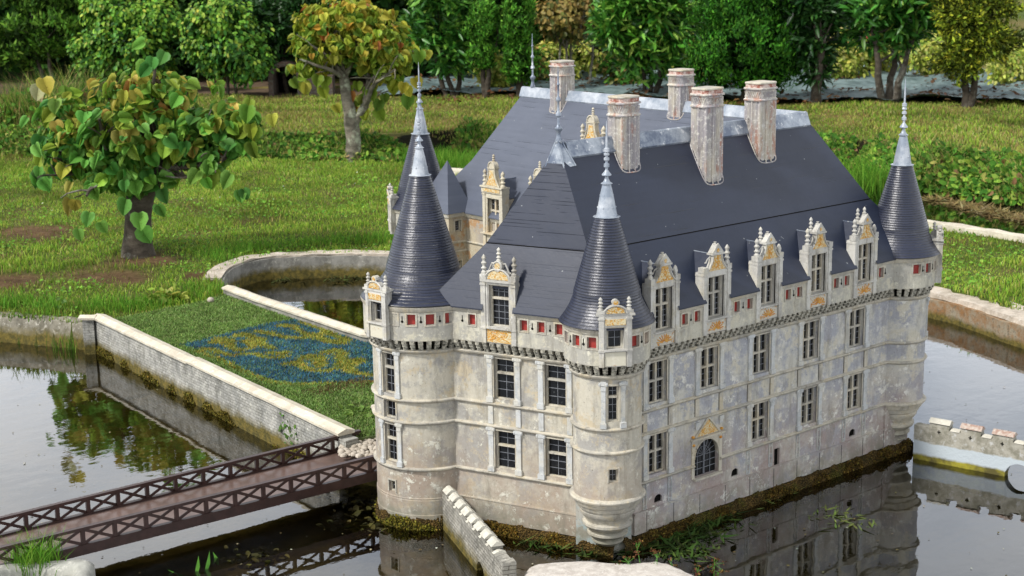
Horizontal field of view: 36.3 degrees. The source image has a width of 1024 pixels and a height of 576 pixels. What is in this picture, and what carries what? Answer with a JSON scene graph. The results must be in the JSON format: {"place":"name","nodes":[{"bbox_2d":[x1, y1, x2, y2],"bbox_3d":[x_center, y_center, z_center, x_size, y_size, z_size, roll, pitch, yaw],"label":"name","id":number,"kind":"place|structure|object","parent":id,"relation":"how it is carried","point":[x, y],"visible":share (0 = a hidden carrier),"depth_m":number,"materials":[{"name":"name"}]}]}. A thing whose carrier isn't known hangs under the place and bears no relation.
{"place":"outdoors","nodes":[
{"label":"outdoors","id":0,"kind":"place"},
{"bbox_2d":[0,227,393,321],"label":"long grass","id":1,"kind":"structure","parent":0,"point":[142,304],"depth_m":10.18,"materials":[{"name":"green plant"}]},
{"bbox_2d":[1,350,1006,575],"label":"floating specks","id":2,"kind":"object","parent":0,"point":[442,544],"visible":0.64,"depth_m":6.42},
{"bbox_2d":[0,293,1023,575],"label":"pond bottom","id":3,"kind":"structure","parent":0,"point":[110,429],"depth_m":7.09,"materials":[{"name":"black liquid"}]},
{"bbox_2d":[0,311,84,363],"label":"pond wall","id":4,"kind":"structure","parent":3,"relation":"on","point":[13,330],"depth_m":9.67,"materials":[{"name":"stone"}]},
{"bbox_2d":[55,297,72,313],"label":"creeper","id":5,"kind":"object","parent":4,"relation":"attached to","point":[62,301],"visible":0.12,"depth_m":9.86,"materials":[{"name":"green plant"}]},
{"bbox_2d":[0,559,95,575],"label":"stone trough","id":6,"kind":"object","parent":3,"relation":"on","point":[77,567],"visible":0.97,"depth_m":5.83,"materials":[{"name":"grey stone"}]},
{"bbox_2d":[0,522,78,575],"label":"trough grass","id":7,"kind":"structure","parent":6,"relation":"in","point":[37,557],"depth_m":5.87,"materials":[{"name":"green plant"}]},
{"bbox_2d":[78,313,358,493],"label":"causeway wall","id":8,"kind":"structure","parent":3,"relation":"on","point":[253,410],"depth_m":8.20,"materials":[{"name":"beige stone"}]},
{"bbox_2d":[96,346,305,459],"bbox_3d":[-1.667,0.618,8.319,0.034,0.084,2.967,-10,15,-35],"label":"wall moss","id":9,"kind":"object","parent":8,"relation":"attached to","point":[149,379],"depth_m":8.46,"materials":[{"name":"green plant"}]},
{"bbox_2d":[278,413,297,444],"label":"creeper","id":10,"kind":"object","parent":8,"relation":"attached to","point":[285,434],"visible":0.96,"depth_m":7.52,"materials":[{"name":"green plant"}]},
{"bbox_2d":[222,285,368,341],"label":"causeway wall","id":11,"kind":"structure","parent":3,"relation":"on","point":[321,321],"depth_m":9.42,"materials":[{"name":"beige stone"}]},
{"bbox_2d":[203,250,389,296],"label":"pond wall","id":12,"kind":"structure","parent":3,"relation":"on","point":[251,273],"depth_m":11.47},
{"bbox_2d":[442,485,515,575],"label":"crenellated wall","id":13,"kind":"structure","parent":3,"relation":"on","point":[473,544],"depth_m":6.16,"materials":[{"name":"grey stone"}]},
{"bbox_2d":[524,561,692,575],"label":"rock slab","id":14,"kind":"object","parent":3,"relation":"on","point":[583,568],"visible":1,"depth_m":5.80,"materials":[{"name":"beige stone"}]},
{"bbox_2d":[360,37,943,563],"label":"model castle","id":15,"kind":"structure","parent":3,"relation":"on","point":[604,325],"depth_m":6.48,"materials":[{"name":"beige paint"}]},
{"bbox_2d":[373,494,442,534],"bbox_3d":[-0.457,0.969,6.638,0.481,0.087,0.190,10,16,40],"label":"footing moss","id":16,"kind":"object","parent":15,"relation":"attached to","point":[398,524],"visible":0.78,"depth_m":6.54,"materials":[{"name":"green plant"}]},
{"bbox_2d":[488,198,498,231],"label":"dormer window","id":17,"kind":"structure","parent":15,"relation":"in","point":[494,202],"depth_m":8.33,"materials":[{"name":"white wood"}]},
{"bbox_2d":[489,284,508,326],"bbox_3d":[-0.045,0.068,6.243,0.102,0.175,0.032,6,14,28],"label":"dormer window","id":18,"kind":"structure","parent":15,"relation":"in","point":[499,297],"depth_m":6.26,"materials":[{"name":"wood"}]},
{"bbox_2d":[492,357,514,399],"bbox_3d":[-0.026,0.367,6.336,0.106,0.179,0.032,6,14,28],"label":"window","id":19,"kind":"structure","parent":15,"relation":"in","point":[505,368],"depth_m":6.35,"materials":[{"name":"stone"}]},
{"bbox_2d":[493,429,515,469],"bbox_3d":[-0.021,0.661,6.401,0.106,0.170,0.032,6,14,28],"label":"window","id":20,"kind":"structure","parent":15,"relation":"in","point":[506,441],"depth_m":6.41,"materials":[{"name":"stone"}]},
{"bbox_2d":[484,519,589,553],"bbox_3d":[0.032,1.011,6.406,0.653,0.085,0.028,6,14,28],"label":"footing moss","id":21,"kind":"object","parent":15,"relation":"attached to","point":[514,532],"visible":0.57,"depth_m":6.42,"materials":[{"name":"green plant"}]},
{"bbox_2d":[543,363,566,406],"bbox_3d":[0.179,0.388,6.227,0.106,0.179,0.032,6,14,28],"label":"window","id":22,"kind":"structure","parent":15,"relation":"in","point":[556,374],"depth_m":6.24,"materials":[{"name":"stone"}]},
{"bbox_2d":[544,436,566,477],"bbox_3d":[0.183,0.682,6.293,0.106,0.170,0.032,6,14,28],"label":"window","id":23,"kind":"structure","parent":15,"relation":"in","point":[556,447],"depth_m":6.30,"materials":[{"name":"stone"}]},
{"bbox_2d":[648,358,667,403],"bbox_3d":[0.576,0.373,6.265,0.114,0.179,0.032,-11,16,-39],"label":"window","id":24,"kind":"structure","parent":15,"relation":"in","point":[656,368],"depth_m":6.28,"materials":[{"name":"wood"}]},
{"bbox_2d":[648,430,667,474],"bbox_3d":[0.580,0.666,6.330,0.114,0.173,0.032,-11,16,-39],"label":"window","id":25,"kind":"structure","parent":15,"relation":"in","point":[655,443],"depth_m":6.34,"materials":[{"name":"stone"}]},
{"bbox_2d":[656,286,671,329],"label":"dormer window","id":26,"kind":"structure","parent":15,"relation":"in","point":[662,294],"depth_m":6.19,"materials":[{"name":"wood"}]},
{"bbox_2d":[690,417,725,481],"bbox_3d":[0.810,0.662,6.517,0.200,0.264,0.040,-11,16,-39],"label":"arched window","id":27,"kind":"structure","parent":15,"relation":"in","point":[703,448],"depth_m":6.53,"materials":[{"name":"stone"}]},
{"bbox_2d":[700,344,718,388],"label":"window","id":28,"kind":"structure","parent":15,"relation":"in","point":[707,358],"depth_m":6.47,"materials":[{"name":"wood"}]},
{"bbox_2d":[708,274,723,316],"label":"dormer window","id":29,"kind":"structure","parent":15,"relation":"in","point":[714,282],"depth_m":6.38,"materials":[{"name":"wood"}]},
{"bbox_2d":[751,399,768,440],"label":"window","id":30,"kind":"structure","parent":15,"relation":"in","point":[758,411],"depth_m":6.74,"materials":[{"name":"glass"}]},
{"bbox_2d":[752,331,770,373],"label":"window","id":31,"kind":"structure","parent":15,"relation":"in","point":[759,344],"depth_m":6.67,"materials":[{"name":"wood"}]},
{"bbox_2d":[761,263,775,304],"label":"dormer window","id":32,"kind":"structure","parent":15,"relation":"in","point":[766,283],"depth_m":6.58,"materials":[{"name":"wood"}]},
{"bbox_2d":[636,438,911,549],"bbox_3d":[1.203,0.893,6.864,1.849,0.085,0.029,-11,16,-39],"label":"footing moss","id":33,"kind":"object","parent":15,"relation":"attached to","point":[786,490],"visible":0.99,"depth_m":6.81,"materials":[{"name":"green plant"}]},
{"bbox_2d":[801,385,817,424],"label":"window","id":34,"kind":"structure","parent":15,"relation":"in","point":[807,399],"depth_m":6.95,"materials":[{"name":"wood"}]},
{"bbox_2d":[802,318,819,359],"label":"window","id":35,"kind":"structure","parent":15,"relation":"in","point":[808,351],"depth_m":6.88,"materials":[{"name":"stone"}]},
{"bbox_2d":[811,252,824,292],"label":"dormer window","id":36,"kind":"structure","parent":15,"relation":"in","point":[817,258],"depth_m":6.79,"materials":[{"name":"wood"}]},
{"bbox_2d":[847,371,862,409],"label":"window","id":37,"kind":"structure","parent":15,"relation":"in","point":[853,382],"depth_m":7.15,"materials":[{"name":"wood"}]},
{"bbox_2d":[849,307,864,346],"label":"window","id":38,"kind":"structure","parent":15,"relation":"in","point":[855,316],"depth_m":7.08,"materials":[{"name":"wood"}]},
{"bbox_2d":[858,242,870,280],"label":"dormer window","id":39,"kind":"structure","parent":15,"relation":"in","point":[863,248],"depth_m":7.00,"materials":[{"name":"wood"}]},
{"bbox_2d":[912,417,1023,500],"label":"crenellated wall","id":40,"kind":"structure","parent":3,"relation":"on","point":[972,458],"depth_m":7.16,"materials":[{"name":"grey stone"}]},
{"bbox_2d":[927,286,1023,366],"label":"pond wall","id":41,"kind":"structure","parent":3,"relation":"on","point":[996,330],"depth_m":9.63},
{"bbox_2d":[0,0,1023,441],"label":"ground","id":42,"kind":"structure","parent":0,"point":[138,278],"depth_m":12.69,"materials":[{"name":"green plant"}]},
{"bbox_2d":[0,0,93,85],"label":"conifer shrub","id":43,"kind":"object","parent":42,"relation":"on","point":[44,24],"visible":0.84,"depth_m":22.72,"materials":[{"name":"green plant"}]},
{"bbox_2d":[0,61,123,127],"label":"reeds","id":44,"kind":"object","parent":42,"relation":"on","point":[14,108],"visible":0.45,"depth_m":17.83,"materials":[{"name":"green plant"}]},
{"bbox_2d":[64,0,186,81],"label":"beech shrub","id":45,"kind":"object","parent":42,"relation":"on","point":[119,30],"visible":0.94,"depth_m":21.85,"materials":[{"name":"green plant"}]},
{"bbox_2d":[19,36,277,258],"bbox_3d":[-2.609,-1.008,11.467,1.857,1.680,0.870,-1,13,-1],"label":"leafy tree","id":46,"kind":"object","parent":42,"relation":"on","point":[141,158],"visible":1,"depth_m":11.22,"materials":[{"name":"green plant"}]},
{"bbox_2d":[136,282,195,303],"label":"yellow weed","id":47,"kind":"object","parent":42,"relation":"on","point":[172,293],"visible":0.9,"depth_m":10.06,"materials":[{"name":"green plant"}]},
{"bbox_2d":[0,72,365,97],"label":"leaf litter","id":48,"kind":"object","parent":42,"relation":"on","point":[204,89],"visible":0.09,"depth_m":23.21,"materials":[{"name":"brown plant"}]},
{"bbox_2d":[268,60,334,95],"bbox_3d":[-2.941,-2.945,21.918,0.888,0.518,0.550,-1,13,0],"label":"brick culvert","id":49,"kind":"object","parent":48,"relation":"on","point":[275,83],"visible":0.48,"depth_m":21.72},
{"bbox_2d":[0,121,408,163],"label":"bank plants","id":50,"kind":"object","parent":42,"relation":"on","point":[317,145],"visible":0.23,"depth_m":16.82,"materials":[{"name":"green plant"}]},
{"bbox_2d":[173,0,279,96],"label":"beech shrub","id":51,"kind":"object","parent":42,"relation":"on","point":[234,46],"visible":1,"depth_m":21.11,"materials":[{"name":"green plant"}]},
{"bbox_2d":[114,293,375,440],"bbox_3d":[-1.203,0.380,8.575,1.222,0.029,3.407,-11,16,-39],"label":"turf carpet","id":52,"kind":"object","parent":42,"relation":"on","point":[322,371],"visible":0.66,"depth_m":8.70,"materials":[{"name":"plant"}]},
{"bbox_2d":[207,297,213,302],"bbox_3d":[-1.917,0.077,9.923,0.046,0.039,0.045,-11,16,-39],"label":"white pebble","id":53,"kind":"object","parent":52,"relation":"on","point":[210,299],"visible":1,"depth_m":9.91,"materials":[{"name":"white stone"}]},
{"bbox_2d":[338,404,372,416],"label":"turf weed","id":54,"kind":"object","parent":52,"relation":"on","point":[361,407],"visible":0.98,"depth_m":7.54,"materials":[{"name":"green plant"}]},
{"bbox_2d":[337,438,375,457],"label":"gravel","id":55,"kind":"structure","parent":52,"relation":"on","point":[356,450],"depth_m":7.03,"materials":[{"name":"beige gravel"}]},
{"bbox_2d":[228,0,334,93],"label":"laurel shrub","id":56,"kind":"object","parent":42,"relation":"on","point":[277,14],"visible":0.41,"depth_m":21.57,"materials":[{"name":"green plant"}]},
{"bbox_2d":[285,0,432,161],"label":"leafy tree","id":57,"kind":"object","parent":42,"relation":"on","point":[381,50],"visible":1,"depth_m":16.13,"materials":[{"name":"green plant"}]},
{"bbox_2d":[357,480,376,499],"bbox_3d":[-0.473,0.898,7.145,0.470,0.284,0.440,-11,16,-39],"label":"abutment","id":58,"kind":"object","parent":42,"relation":"on","point":[373,484],"visible":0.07,"depth_m":7.08,"materials":[{"name":"grey stone"}]},
{"bbox_2d":[0,429,376,564],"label":"footbridge","id":59,"kind":"object","parent":58,"relation":"on","point":[148,515],"visible":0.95,"depth_m":6.46,"materials":[{"name":"brown paint"}]},
{"bbox_2d":[0,0,805,79],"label":"woodland","id":60,"kind":"object","parent":42,"relation":"on","point":[386,5],"visible":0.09,"depth_m":23.74,"materials":[{"name":"green plant"}]},
{"bbox_2d":[364,144,478,168],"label":"bank grass","id":61,"kind":"structure","parent":42,"relation":"on","point":[460,160],"depth_m":16.07,"materials":[{"name":"green plant"}]},
{"bbox_2d":[0,0,850,80],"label":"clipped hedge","id":62,"kind":"object","parent":42,"relation":"on","point":[21,75],"depth_m":24.65,"materials":[{"name":"green plant"}]},
{"bbox_2d":[397,0,478,96],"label":"laurel shrub","id":63,"kind":"object","parent":42,"relation":"on","point":[447,37],"visible":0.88,"depth_m":20.87,"materials":[{"name":"green plant"}]},
{"bbox_2d":[460,0,502,97],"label":"thuja shrub","id":64,"kind":"object","parent":42,"relation":"on","point":[480,29],"visible":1,"depth_m":20.63,"materials":[{"name":"green plant"}]},
{"bbox_2d":[468,47,513,87],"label":"garden shrub","id":65,"kind":"object","parent":42,"relation":"on","point":[498,78],"visible":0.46,"depth_m":21.87,"materials":[{"name":"green plant"}]},
{"bbox_2d":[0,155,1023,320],"bbox_3d":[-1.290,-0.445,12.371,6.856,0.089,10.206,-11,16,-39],"label":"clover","id":66,"kind":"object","parent":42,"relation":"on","point":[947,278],"visible":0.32,"depth_m":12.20,"materials":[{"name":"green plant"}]},
{"bbox_2d":[1,91,1023,207],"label":"lawn grass","id":67,"kind":"structure","parent":42,"relation":"on","point":[859,108],"depth_m":18.29,"materials":[{"name":"green plant"}]},
{"bbox_2d":[497,0,541,96],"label":"thuja shrub","id":68,"kind":"object","parent":42,"relation":"on","point":[517,22],"visible":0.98,"depth_m":20.54,"materials":[{"name":"green plant"}]},
{"bbox_2d":[522,44,555,83],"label":"garden shrub","id":69,"kind":"object","parent":42,"relation":"on","point":[540,67],"visible":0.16,"depth_m":22.10,"materials":[{"name":"green plant"}]},
{"bbox_2d":[535,41,583,78],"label":"garden shrub","id":70,"kind":"object","parent":42,"relation":"on","point":[552,48],"visible":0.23,"depth_m":22.79,"materials":[{"name":"green plant"}]},
{"bbox_2d":[533,0,599,83],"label":"redbud shrub","id":71,"kind":"object","parent":42,"relation":"on","point":[565,21],"visible":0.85,"depth_m":21.46,"materials":[{"name":"brown plant"}]},
{"bbox_2d":[568,33,620,76],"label":"garden shrub","id":72,"kind":"object","parent":42,"relation":"on","point":[586,65],"visible":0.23,"depth_m":23.20,"materials":[{"name":"green plant"}]},
{"bbox_2d":[592,50,641,84],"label":"garden shrub","id":73,"kind":"object","parent":42,"relation":"on","point":[614,76],"visible":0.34,"depth_m":21.85,"materials":[{"name":"green plant"}]},
{"bbox_2d":[583,0,705,97],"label":"laurel shrub","id":74,"kind":"object","parent":42,"relation":"on","point":[636,35],"visible":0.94,"depth_m":20.15,"materials":[{"name":"green plant"}]},
{"bbox_2d":[377,62,1023,101],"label":"weed sheet","id":75,"kind":"object","parent":42,"relation":"on","point":[913,83],"visible":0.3,"depth_m":20.88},
{"bbox_2d":[377,67,1023,105],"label":"dead leaves","id":76,"kind":"object","parent":42,"relation":"on","point":[782,91],"visible":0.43,"depth_m":20.20,"materials":[{"name":"brown plant"}]},
{"bbox_2d":[447,114,1023,207],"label":"bank plants","id":77,"kind":"object","parent":42,"relation":"on","point":[964,172],"visible":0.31,"depth_m":14.68,"materials":[{"name":"green plant"}]},
{"bbox_2d":[452,168,1023,242],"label":"lawn kerb","id":78,"kind":"structure","parent":42,"relation":"on","point":[997,233],"depth_m":11.89,"materials":[{"name":"grey concrete"}]},
{"bbox_2d":[681,0,804,102],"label":"yew shrub","id":79,"kind":"object","parent":42,"relation":"on","point":[747,43],"visible":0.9,"depth_m":19.09,"materials":[{"name":"green plant"}]},
{"bbox_2d":[769,0,849,103],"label":"laurel shrub","id":80,"kind":"object","parent":42,"relation":"on","point":[816,22],"visible":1,"depth_m":19.07,"materials":[{"name":"green plant"}]},
{"bbox_2d":[829,27,874,78],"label":"garden shrub","id":81,"kind":"object","parent":42,"relation":"on","point":[849,67],"visible":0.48,"depth_m":22.01,"materials":[{"name":"green plant"}]},
{"bbox_2d":[796,0,937,58],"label":"distant tree","id":82,"kind":"object","parent":42,"relation":"on","point":[933,32],"visible":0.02,"depth_m":24.10,"materials":[{"name":"green plant"}]},
{"bbox_2d":[843,31,891,71],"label":"garden shrub","id":83,"kind":"object","parent":42,"relation":"on","point":[887,62],"visible":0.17,"depth_m":22.49,"materials":[{"name":"green plant"}]},
{"bbox_2d":[826,0,937,102],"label":"laurel shrub","id":84,"kind":"object","parent":42,"relation":"on","point":[884,23],"visible":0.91,"depth_m":19.09,"materials":[{"name":"green plant"}]},
{"bbox_2d":[833,149,935,198],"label":"bank grass","id":85,"kind":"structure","parent":42,"relation":"on","point":[871,183],"depth_m":14.80,"materials":[{"name":"green plant"}]},
{"bbox_2d":[889,30,945,75],"bbox_3d":[5.861,-3.261,21.930,0.993,0.994,0.899,-11,16,-39],"label":"garden shrub","id":86,"kind":"object","parent":42,"relation":"on","point":[917,61],"visible":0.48,"depth_m":21.70,"materials":[{"name":"green plant"}]},
{"bbox_2d":[922,0,1023,106],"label":"golden conifer","id":87,"kind":"object","parent":42,"relation":"on","point":[969,34],"visible":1,"depth_m":18.40,"materials":[{"name":"yellow plant"}]},
{"bbox_2d":[978,37,1023,85],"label":"garden shrub","id":88,"kind":"object","parent":42,"relation":"on","point":[1006,72],"visible":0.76,"depth_m":20.78,"materials":[{"name":"yellow plant"}]},
{"bbox_2d":[998,43,1023,65],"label":"garden shrub","id":89,"kind":"object","parent":42,"relation":"on","point":[1022,48],"visible":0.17,"depth_m":21.96,"materials":[{"name":"green plant"}]},
{"bbox_2d":[342,193,1023,277],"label":"water","id":90,"kind":"structure","parent":0,"point":[941,212],"depth_m":13.51,"materials":[{"name":"liquid"}]},
{"bbox_2d":[46,331,81,355],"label":"water grass","id":91,"kind":"structure","parent":90,"relation":"on","point":[73,348],"depth_m":9.55,"materials":[{"name":"green plant"}]},
{"bbox_2d":[169,551,218,575],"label":"water iris","id":92,"kind":"object","parent":90,"relation":"on","point":[207,565],"visible":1,"depth_m":6.15,"materials":[{"name":"green plant"}]},
{"bbox_2d":[219,485,399,573],"bbox_3d":[-0.746,1.006,6.639,0.625,0.058,1.182,4,13,20],"label":"pond weed","id":93,"kind":"object","parent":90,"relation":"on","point":[357,506],"visible":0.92,"depth_m":6.61,"materials":[{"name":"green plant"}]},
{"bbox_2d":[265,274,365,286],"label":"pond weed","id":94,"kind":"object","parent":90,"relation":"on","point":[329,282],"visible":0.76,"depth_m":11.41,"materials":[{"name":"green plant"}]},
{"bbox_2d":[509,503,758,565],"bbox_3d":[0.551,1.026,6.375,1.099,0.114,0.664,-5,13,-17],"label":"pond weed","id":95,"kind":"object","parent":90,"relation":"on","point":[673,540],"visible":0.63,"depth_m":6.33,"materials":[{"name":"green plant"}]},
{"bbox_2d":[615,539,677,567],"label":"flowering rush","id":96,"kind":"object","parent":90,"relation":"on","point":[653,550],"visible":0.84,"depth_m":5.85,"materials":[{"name":"green plant"}]},
{"bbox_2d":[694,557,728,575],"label":"flowering rush","id":97,"kind":"object","parent":90,"relation":"on","point":[713,569],"visible":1,"depth_m":5.81,"materials":[{"name":"green plant"}]},
{"bbox_2d":[754,474,876,530],"bbox_3d":[1.264,0.905,6.872,0.584,0.069,0.876,0,13,5],"label":"pond weed","id":98,"kind":"object","parent":90,"relation":"on","point":[836,513],"visible":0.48,"depth_m":6.59,"materials":[{"name":"green plant"}]},
{"bbox_2d":[921,192,1023,222],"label":"floating debris","id":99,"kind":"object","parent":90,"relation":"on","point":[981,209],"visible":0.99,"depth_m":13.81,"materials":[{"name":"plant"}]}
]}

